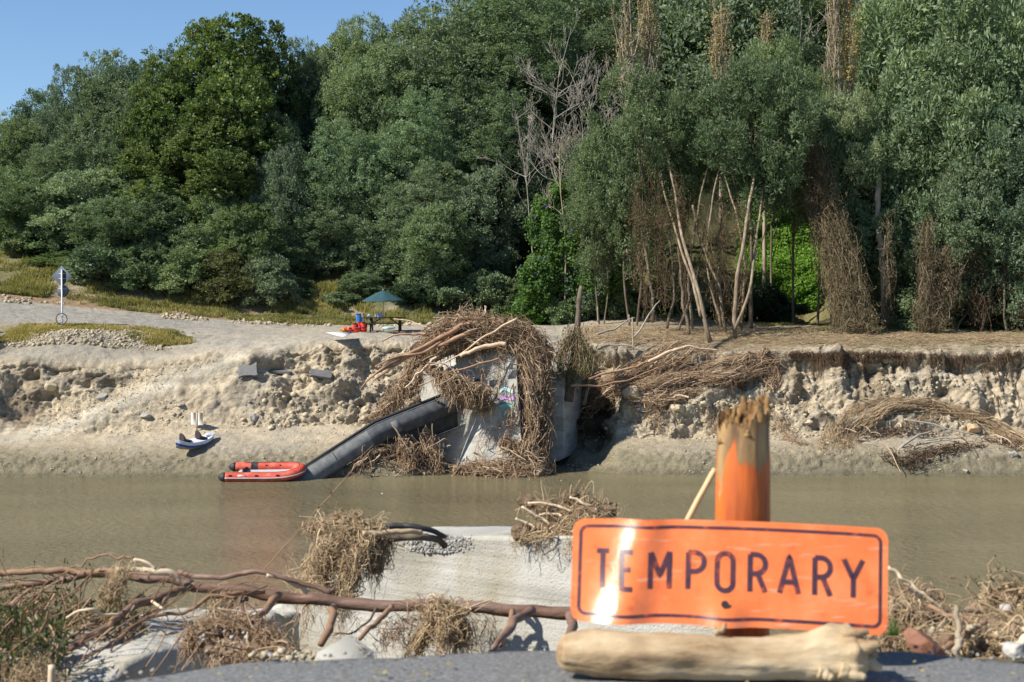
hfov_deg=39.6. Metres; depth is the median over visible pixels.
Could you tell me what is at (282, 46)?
broadleaf tree
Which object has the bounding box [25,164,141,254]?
wattle tree
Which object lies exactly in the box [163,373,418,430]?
rubble
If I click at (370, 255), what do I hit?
wattle tree
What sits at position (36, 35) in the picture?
sky
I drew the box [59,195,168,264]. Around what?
wattle tree
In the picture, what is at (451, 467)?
rubble
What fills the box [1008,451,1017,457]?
boulder
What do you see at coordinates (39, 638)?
leafy brush
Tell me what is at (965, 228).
wattle tree
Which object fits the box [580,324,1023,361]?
flattened straw
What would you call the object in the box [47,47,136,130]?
wattle tree
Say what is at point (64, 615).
leafy brush
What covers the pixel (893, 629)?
grass
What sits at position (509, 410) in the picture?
root strands
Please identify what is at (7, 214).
wattle tree
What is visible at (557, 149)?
dead tree
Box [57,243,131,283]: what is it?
shrub
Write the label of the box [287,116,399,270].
wattle tree
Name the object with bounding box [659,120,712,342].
willow tree
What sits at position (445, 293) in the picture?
shrub
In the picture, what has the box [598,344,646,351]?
fallen branch
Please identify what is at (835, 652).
driftwood log
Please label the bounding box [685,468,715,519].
stick
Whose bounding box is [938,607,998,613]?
root
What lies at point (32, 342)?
gravel
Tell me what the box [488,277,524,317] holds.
shrub
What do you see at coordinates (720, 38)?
poplar tree
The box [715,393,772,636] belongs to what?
broken post
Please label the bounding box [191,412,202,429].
notice board
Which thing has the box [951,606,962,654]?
root
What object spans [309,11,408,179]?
wattle tree
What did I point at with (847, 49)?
poplar tree
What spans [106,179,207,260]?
wattle tree
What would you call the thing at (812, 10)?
wattle tree
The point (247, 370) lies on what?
tarmac slab
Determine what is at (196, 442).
kayak
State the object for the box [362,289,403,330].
patio umbrella
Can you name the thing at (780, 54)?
willow tree
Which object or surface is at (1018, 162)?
wattle tree
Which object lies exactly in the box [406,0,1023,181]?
hillside forest
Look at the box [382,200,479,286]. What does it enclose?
wattle tree
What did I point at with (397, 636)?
root wisp
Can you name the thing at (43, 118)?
wattle tree
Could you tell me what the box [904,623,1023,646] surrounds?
gravel
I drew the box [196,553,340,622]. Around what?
straw wisp
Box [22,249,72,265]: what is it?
shrub
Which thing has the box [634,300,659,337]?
fallen branch
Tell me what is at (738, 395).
rubble
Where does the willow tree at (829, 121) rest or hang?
on the river bank
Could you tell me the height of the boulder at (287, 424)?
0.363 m
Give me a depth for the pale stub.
5.54 m
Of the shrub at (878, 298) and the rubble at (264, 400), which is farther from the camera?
the shrub at (878, 298)
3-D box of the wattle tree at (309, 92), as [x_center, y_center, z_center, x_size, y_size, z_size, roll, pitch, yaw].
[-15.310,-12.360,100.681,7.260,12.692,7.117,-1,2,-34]
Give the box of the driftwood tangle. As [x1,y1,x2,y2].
[857,420,1023,473]
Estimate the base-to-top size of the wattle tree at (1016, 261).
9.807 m
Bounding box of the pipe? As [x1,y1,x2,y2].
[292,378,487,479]
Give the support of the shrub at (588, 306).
on the river bank
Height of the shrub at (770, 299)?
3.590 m
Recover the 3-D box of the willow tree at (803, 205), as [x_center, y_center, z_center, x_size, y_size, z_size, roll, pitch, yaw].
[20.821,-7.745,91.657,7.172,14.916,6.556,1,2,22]
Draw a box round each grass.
[0,230,579,320]
[0,322,195,345]
[68,294,496,324]
[122,326,193,343]
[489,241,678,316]
[742,321,1023,334]
[888,617,898,635]
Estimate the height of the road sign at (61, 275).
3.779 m
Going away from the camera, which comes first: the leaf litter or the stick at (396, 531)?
the leaf litter
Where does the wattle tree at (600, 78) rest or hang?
on the river bank
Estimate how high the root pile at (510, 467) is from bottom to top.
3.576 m
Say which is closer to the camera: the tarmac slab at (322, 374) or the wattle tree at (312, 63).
the tarmac slab at (322, 374)
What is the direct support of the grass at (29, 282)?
on the river bank
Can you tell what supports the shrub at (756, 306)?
on the river bank
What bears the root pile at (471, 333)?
on the bridge abutment at (462, 440)
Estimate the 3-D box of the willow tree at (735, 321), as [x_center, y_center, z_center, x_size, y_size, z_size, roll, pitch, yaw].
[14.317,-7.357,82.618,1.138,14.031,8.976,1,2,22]
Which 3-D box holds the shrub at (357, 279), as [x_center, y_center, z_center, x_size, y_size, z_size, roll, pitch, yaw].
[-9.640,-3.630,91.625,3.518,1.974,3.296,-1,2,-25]
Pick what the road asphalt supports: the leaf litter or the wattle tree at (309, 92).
the leaf litter
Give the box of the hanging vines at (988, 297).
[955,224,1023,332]
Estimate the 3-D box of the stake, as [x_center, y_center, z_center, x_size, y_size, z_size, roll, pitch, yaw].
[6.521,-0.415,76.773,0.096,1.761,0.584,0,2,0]
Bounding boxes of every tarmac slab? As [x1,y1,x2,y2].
[238,362,257,377]
[268,369,290,373]
[309,368,331,378]
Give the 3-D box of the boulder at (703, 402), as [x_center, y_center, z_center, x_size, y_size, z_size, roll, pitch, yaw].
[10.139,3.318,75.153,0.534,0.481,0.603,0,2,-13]
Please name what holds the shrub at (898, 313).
on the river bank
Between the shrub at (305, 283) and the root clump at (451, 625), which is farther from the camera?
the shrub at (305, 283)
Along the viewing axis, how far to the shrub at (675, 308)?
88.85 m
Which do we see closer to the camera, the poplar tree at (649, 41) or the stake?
the stake
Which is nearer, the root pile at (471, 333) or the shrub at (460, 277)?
the root pile at (471, 333)
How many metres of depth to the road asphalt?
4.15 m
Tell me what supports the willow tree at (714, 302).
on the river bank
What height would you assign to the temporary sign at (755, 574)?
0.323 m
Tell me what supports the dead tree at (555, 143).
on the river bank
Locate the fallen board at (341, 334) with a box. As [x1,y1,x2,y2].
[326,332,352,336]
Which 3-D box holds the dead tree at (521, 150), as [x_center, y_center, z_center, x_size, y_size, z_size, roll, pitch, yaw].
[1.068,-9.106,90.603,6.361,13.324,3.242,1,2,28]
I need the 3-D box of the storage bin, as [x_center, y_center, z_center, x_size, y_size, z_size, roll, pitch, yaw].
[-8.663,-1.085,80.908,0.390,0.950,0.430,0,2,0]
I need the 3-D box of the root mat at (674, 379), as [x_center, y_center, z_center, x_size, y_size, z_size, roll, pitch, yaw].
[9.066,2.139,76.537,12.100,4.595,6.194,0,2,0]
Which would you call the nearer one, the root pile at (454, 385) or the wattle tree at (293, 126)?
the root pile at (454, 385)
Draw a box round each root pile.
[342,424,450,477]
[360,300,564,389]
[364,349,428,423]
[420,359,496,427]
[446,434,555,478]
[509,335,564,473]
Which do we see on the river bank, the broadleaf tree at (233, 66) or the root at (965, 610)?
the broadleaf tree at (233, 66)
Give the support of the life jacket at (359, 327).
on the river bank
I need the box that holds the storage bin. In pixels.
[356,314,362,322]
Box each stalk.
[888,566,942,608]
[907,587,920,603]
[941,619,987,649]
[949,576,983,600]
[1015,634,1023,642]
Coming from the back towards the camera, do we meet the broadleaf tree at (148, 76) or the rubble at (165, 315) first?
the broadleaf tree at (148, 76)
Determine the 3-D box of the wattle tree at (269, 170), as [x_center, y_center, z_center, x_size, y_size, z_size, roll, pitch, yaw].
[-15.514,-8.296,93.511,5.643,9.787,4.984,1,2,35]
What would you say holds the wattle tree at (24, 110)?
on the river bank
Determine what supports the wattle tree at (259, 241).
on the river bank
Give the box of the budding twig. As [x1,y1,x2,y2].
[250,453,368,584]
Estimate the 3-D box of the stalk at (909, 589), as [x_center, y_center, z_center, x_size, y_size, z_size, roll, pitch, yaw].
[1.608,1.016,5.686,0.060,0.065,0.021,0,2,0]
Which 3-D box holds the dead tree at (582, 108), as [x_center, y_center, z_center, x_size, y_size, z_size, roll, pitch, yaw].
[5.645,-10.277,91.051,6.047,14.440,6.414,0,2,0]
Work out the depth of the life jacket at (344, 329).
79.40 m
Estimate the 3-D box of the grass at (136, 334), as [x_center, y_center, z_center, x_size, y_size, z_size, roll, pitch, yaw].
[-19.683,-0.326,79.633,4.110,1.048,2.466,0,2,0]
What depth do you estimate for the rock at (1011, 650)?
5.11 m
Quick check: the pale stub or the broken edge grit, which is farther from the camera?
the pale stub
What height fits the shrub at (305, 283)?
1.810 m
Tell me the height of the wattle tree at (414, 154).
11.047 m
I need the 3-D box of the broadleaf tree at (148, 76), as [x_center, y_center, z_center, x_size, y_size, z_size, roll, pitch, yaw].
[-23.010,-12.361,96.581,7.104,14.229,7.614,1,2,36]
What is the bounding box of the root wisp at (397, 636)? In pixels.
[283,594,503,657]
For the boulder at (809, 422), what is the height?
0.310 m
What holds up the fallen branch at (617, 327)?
on the river bank
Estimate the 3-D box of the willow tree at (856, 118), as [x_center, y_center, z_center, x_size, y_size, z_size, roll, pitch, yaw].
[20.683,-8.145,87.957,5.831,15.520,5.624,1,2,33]
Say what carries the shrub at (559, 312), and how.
on the river bank
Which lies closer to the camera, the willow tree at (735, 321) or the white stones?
the white stones
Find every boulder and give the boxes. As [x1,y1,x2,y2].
[44,380,57,390]
[96,393,107,401]
[139,413,151,417]
[249,414,257,421]
[284,422,291,427]
[622,385,639,399]
[635,404,644,411]
[668,404,684,412]
[700,400,709,406]
[805,419,813,424]
[967,423,981,432]
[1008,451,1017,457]
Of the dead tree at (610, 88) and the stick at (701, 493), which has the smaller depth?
the stick at (701, 493)
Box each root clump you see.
[173,589,308,670]
[283,502,404,630]
[399,583,492,657]
[508,478,630,570]
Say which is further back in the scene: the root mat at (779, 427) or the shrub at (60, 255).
the shrub at (60, 255)
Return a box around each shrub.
[0,226,47,254]
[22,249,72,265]
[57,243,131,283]
[104,236,188,291]
[140,240,222,294]
[189,242,269,304]
[231,249,305,306]
[282,273,314,297]
[318,291,363,304]
[335,269,383,296]
[386,283,437,305]
[400,271,464,307]
[436,267,512,312]
[437,256,475,307]
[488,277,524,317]
[503,297,549,324]
[515,282,575,318]
[545,293,589,324]
[573,286,628,320]
[576,242,648,319]
[629,284,694,315]
[705,297,760,320]
[729,282,809,322]
[856,189,906,325]
[890,303,925,329]
[945,299,1023,328]
[982,289,1023,328]
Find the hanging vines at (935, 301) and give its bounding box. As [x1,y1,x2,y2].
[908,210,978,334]
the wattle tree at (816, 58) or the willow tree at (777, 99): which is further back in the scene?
the wattle tree at (816, 58)
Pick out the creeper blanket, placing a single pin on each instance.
(781, 260)
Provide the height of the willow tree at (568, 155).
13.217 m
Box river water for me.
[0,468,1023,651]
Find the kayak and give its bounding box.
[176,430,215,449]
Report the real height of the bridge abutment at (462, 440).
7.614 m
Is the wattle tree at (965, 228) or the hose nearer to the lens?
the hose
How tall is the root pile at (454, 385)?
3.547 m
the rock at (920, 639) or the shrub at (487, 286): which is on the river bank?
the shrub at (487, 286)
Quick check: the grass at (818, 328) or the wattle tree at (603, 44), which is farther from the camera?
the wattle tree at (603, 44)
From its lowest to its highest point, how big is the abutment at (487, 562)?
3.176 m
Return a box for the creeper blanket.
[732,179,825,311]
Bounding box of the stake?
[632,317,633,349]
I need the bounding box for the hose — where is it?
[384,523,446,538]
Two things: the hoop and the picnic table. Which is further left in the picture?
the hoop
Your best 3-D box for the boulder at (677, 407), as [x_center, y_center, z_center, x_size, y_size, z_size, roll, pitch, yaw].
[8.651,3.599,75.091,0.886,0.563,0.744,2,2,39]
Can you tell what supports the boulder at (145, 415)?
on the river bank
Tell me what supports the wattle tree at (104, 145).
on the river bank
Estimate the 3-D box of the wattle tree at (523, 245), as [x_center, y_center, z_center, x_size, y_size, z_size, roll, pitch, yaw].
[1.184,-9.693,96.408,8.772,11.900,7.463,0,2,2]
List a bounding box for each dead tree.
[477,94,563,252]
[508,9,592,185]
[523,73,614,204]
[527,33,606,279]
[537,120,588,304]
[542,94,626,287]
[555,71,622,180]
[561,54,655,207]
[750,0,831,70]
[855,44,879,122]
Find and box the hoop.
[56,313,66,324]
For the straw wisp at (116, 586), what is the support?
attached to the fallen tree at (515, 614)
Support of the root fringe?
hanging from the river bank
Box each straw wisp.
[0,647,67,681]
[85,556,142,628]
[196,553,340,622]
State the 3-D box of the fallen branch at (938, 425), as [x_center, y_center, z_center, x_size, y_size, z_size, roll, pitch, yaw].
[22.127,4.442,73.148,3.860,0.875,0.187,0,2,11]
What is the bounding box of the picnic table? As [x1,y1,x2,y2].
[363,317,404,332]
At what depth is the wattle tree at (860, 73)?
93.07 m
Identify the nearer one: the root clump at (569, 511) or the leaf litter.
the leaf litter
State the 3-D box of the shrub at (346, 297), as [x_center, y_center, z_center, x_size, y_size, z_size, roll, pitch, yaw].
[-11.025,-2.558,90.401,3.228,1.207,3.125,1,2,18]
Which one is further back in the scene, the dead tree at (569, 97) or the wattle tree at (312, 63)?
the wattle tree at (312, 63)
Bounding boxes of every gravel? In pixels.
[0,328,174,350]
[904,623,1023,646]
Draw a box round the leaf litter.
[126,646,1014,681]
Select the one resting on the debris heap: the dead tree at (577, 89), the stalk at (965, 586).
the stalk at (965, 586)
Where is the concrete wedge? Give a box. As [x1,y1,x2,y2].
[314,635,374,660]
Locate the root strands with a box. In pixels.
[449,348,525,470]
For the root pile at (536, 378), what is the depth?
71.82 m
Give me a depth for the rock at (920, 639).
5.11 m
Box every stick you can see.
[362,528,422,536]
[394,318,427,327]
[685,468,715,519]
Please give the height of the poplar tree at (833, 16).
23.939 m
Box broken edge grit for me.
[85,644,1020,681]
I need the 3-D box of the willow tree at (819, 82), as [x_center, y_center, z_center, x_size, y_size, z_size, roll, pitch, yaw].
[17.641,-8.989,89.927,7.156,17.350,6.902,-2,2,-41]
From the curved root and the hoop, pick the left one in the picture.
the hoop
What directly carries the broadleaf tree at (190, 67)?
on the river bank
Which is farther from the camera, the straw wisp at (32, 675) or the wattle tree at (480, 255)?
the wattle tree at (480, 255)
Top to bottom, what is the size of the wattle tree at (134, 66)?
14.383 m
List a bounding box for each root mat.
[570,337,787,413]
[577,386,812,447]
[716,343,789,395]
[808,393,1023,460]
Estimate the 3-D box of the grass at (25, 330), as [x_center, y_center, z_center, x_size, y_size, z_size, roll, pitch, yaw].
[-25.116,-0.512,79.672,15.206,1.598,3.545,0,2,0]
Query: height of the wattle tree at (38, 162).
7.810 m
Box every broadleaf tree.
[111,100,267,248]
[112,52,215,194]
[127,16,231,148]
[128,11,297,226]
[231,19,315,156]
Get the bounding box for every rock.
[903,627,946,655]
[999,603,1011,611]
[1002,641,1023,660]
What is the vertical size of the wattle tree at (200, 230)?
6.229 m
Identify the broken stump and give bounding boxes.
[549,286,606,404]
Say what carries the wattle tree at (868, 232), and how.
on the river bank
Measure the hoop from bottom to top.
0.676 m
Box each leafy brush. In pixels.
[0,538,200,644]
[0,593,99,681]
[24,582,201,642]
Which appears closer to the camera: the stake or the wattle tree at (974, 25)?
the stake
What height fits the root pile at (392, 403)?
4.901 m
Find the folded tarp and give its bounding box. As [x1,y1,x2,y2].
[382,326,394,329]
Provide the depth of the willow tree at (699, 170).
85.93 m
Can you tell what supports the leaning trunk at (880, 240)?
on the river bank
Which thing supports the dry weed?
on the debris heap
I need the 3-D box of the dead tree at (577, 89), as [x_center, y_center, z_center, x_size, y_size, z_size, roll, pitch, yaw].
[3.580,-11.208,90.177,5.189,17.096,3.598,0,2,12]
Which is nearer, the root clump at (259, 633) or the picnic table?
the root clump at (259, 633)
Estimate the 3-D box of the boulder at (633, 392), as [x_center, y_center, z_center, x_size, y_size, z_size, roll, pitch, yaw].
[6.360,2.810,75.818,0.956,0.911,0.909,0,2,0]
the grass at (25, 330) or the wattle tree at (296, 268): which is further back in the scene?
the wattle tree at (296, 268)
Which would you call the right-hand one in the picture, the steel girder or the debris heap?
the debris heap
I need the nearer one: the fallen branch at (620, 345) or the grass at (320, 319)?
the fallen branch at (620, 345)
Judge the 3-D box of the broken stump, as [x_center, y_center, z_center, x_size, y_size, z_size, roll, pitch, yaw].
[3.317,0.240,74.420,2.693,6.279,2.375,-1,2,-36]
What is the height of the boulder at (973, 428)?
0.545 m
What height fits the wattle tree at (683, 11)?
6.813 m
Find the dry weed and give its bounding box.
[962,554,1023,605]
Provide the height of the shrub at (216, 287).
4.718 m
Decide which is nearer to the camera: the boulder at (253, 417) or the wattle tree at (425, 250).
the boulder at (253, 417)
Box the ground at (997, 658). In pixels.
[954,654,1023,662]
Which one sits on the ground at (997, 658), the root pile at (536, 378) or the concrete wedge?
the concrete wedge
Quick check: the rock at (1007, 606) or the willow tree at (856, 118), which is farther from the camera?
the willow tree at (856, 118)
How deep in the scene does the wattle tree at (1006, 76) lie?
93.51 m
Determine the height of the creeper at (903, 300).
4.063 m
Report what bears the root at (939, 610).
on the debris heap
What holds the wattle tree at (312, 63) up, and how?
on the river bank
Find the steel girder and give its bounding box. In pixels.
[376,411,465,446]
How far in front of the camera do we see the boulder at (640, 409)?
75.46 m
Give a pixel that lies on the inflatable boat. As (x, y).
(263, 471)
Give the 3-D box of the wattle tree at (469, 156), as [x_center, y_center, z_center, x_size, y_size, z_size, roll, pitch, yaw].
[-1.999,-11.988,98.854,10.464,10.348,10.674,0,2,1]
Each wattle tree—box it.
[0,87,73,168]
[0,111,48,226]
[0,142,111,249]
[0,164,84,257]
[21,63,115,174]
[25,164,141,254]
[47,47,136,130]
[51,77,179,199]
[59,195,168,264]
[88,43,186,186]
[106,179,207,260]
[147,189,254,271]
[202,197,292,276]
[204,86,305,199]
[242,141,313,272]
[245,154,346,277]
[271,74,334,175]
[276,35,346,165]
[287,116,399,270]
[288,196,378,274]
[294,30,364,181]
[304,36,437,196]
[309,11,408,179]
[327,180,426,283]
[348,85,482,203]
[355,0,526,141]
[372,159,484,262]
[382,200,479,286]
[394,65,528,175]
[413,90,553,209]
[438,163,534,283]
[440,0,603,139]
[475,109,576,278]
[523,56,619,129]
[537,0,645,109]
[627,0,745,58]
[657,0,792,92]
[735,15,839,77]
[793,0,911,57]
[827,26,937,241]
[829,113,967,326]
[836,0,1023,325]
[855,31,1023,325]
[901,153,1023,328]
[907,74,1023,326]
[976,180,1023,330]
[1005,67,1018,86]
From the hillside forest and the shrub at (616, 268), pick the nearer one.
the shrub at (616, 268)
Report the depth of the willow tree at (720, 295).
80.56 m
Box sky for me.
[0,0,480,134]
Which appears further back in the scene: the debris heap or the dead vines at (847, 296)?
the dead vines at (847, 296)
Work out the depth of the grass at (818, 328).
85.52 m
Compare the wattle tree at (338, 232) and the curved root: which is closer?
the curved root
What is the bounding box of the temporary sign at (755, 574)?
[570,518,887,634]
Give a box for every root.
[372,533,447,548]
[927,604,998,638]
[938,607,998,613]
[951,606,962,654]
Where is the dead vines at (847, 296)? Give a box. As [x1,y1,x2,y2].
[800,134,887,334]
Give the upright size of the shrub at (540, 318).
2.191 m
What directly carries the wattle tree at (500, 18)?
on the river bank
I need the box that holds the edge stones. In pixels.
[248,647,316,660]
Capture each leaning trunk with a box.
[874,209,902,327]
[875,173,887,324]
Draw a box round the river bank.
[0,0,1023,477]
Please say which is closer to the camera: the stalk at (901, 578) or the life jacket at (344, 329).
the stalk at (901, 578)
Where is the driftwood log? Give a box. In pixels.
[555,623,882,681]
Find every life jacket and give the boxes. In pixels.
[340,326,348,331]
[353,322,367,332]
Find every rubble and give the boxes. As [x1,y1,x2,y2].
[0,294,435,326]
[0,422,1020,475]
[2,345,419,434]
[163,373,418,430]
[588,370,1022,451]
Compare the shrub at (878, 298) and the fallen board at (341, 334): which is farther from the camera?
the shrub at (878, 298)
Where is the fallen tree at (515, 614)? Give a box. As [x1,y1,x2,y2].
[0,553,964,677]
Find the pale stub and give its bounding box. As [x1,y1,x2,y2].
[48,664,55,681]
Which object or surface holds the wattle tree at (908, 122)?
on the river bank
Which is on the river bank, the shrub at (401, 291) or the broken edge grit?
the shrub at (401, 291)
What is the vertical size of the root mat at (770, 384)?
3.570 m
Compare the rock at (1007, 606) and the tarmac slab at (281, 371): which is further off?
the tarmac slab at (281, 371)
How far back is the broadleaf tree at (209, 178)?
92.25 m
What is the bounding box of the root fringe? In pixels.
[592,349,1023,427]
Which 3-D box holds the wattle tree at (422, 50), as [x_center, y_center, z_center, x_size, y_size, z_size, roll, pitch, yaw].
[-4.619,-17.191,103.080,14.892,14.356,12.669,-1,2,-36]
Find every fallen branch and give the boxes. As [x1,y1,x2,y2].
[597,317,634,334]
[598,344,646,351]
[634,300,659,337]
[904,418,980,435]
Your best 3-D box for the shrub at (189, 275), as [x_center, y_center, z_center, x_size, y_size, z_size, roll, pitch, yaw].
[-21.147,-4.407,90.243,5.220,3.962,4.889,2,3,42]
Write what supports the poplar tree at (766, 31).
on the river bank
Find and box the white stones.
[198,628,251,652]
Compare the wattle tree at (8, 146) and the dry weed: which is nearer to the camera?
the dry weed
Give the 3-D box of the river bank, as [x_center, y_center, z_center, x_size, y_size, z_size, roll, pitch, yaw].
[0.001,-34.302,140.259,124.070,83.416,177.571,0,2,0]
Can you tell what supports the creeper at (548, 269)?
on the river bank
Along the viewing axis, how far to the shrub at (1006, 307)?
85.16 m
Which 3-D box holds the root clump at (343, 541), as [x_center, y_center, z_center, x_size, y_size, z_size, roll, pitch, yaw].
[-0.998,1.346,8.422,0.716,0.743,0.693,0,2,0]
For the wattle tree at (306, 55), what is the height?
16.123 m
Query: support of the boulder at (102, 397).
on the river bank
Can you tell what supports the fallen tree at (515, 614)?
on the abutment at (487, 562)
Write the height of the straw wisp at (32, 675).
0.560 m
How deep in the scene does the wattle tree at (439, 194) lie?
92.40 m
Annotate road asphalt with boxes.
[122,651,1023,681]
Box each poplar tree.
[601,0,646,262]
[625,0,663,248]
[697,0,735,298]
[753,5,780,289]
[817,0,845,323]
[830,0,866,110]
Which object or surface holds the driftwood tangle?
on the river bank
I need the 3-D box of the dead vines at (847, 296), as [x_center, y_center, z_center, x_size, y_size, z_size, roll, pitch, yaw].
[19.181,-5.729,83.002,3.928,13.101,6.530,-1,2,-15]
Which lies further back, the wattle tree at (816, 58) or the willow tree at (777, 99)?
the wattle tree at (816, 58)
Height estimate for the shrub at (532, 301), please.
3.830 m
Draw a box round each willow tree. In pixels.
[556,113,668,246]
[557,129,643,323]
[570,55,698,325]
[656,84,716,321]
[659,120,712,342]
[684,49,823,328]
[687,133,746,330]
[691,205,726,330]
[728,28,808,322]
[732,141,771,336]
[746,63,843,322]
[785,94,857,325]
[788,128,859,322]
[801,83,887,324]
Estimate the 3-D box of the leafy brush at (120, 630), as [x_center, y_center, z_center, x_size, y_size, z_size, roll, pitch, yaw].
[-2.072,1.676,7.286,1.042,0.942,1.030,0,2,0]
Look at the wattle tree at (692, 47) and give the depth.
114.88 m
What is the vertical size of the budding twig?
0.734 m
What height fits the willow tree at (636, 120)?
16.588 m
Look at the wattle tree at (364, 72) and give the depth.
97.80 m
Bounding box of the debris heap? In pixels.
[864,563,1023,658]
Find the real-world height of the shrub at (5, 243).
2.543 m
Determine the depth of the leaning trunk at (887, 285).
83.26 m
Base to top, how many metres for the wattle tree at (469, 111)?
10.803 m
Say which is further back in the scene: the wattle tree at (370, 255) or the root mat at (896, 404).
the wattle tree at (370, 255)
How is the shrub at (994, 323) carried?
on the river bank
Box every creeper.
[510,175,632,319]
[892,275,973,331]
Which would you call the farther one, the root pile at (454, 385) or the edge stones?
the root pile at (454, 385)
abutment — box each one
[0,526,714,681]
[414,339,581,465]
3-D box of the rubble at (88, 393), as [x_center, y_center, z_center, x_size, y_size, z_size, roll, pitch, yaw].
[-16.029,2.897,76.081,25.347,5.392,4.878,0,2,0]
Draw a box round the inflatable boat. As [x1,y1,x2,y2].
[218,462,306,481]
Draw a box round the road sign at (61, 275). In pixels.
[52,266,71,323]
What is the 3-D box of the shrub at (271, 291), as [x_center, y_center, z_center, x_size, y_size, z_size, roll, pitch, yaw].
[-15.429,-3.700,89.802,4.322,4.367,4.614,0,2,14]
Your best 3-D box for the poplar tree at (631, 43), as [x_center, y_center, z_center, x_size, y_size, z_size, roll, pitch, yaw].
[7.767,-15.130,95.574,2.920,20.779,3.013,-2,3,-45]
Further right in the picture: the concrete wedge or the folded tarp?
the folded tarp
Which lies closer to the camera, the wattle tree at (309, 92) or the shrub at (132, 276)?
the shrub at (132, 276)
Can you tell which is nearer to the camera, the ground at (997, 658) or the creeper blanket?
the ground at (997, 658)
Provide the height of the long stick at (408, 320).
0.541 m

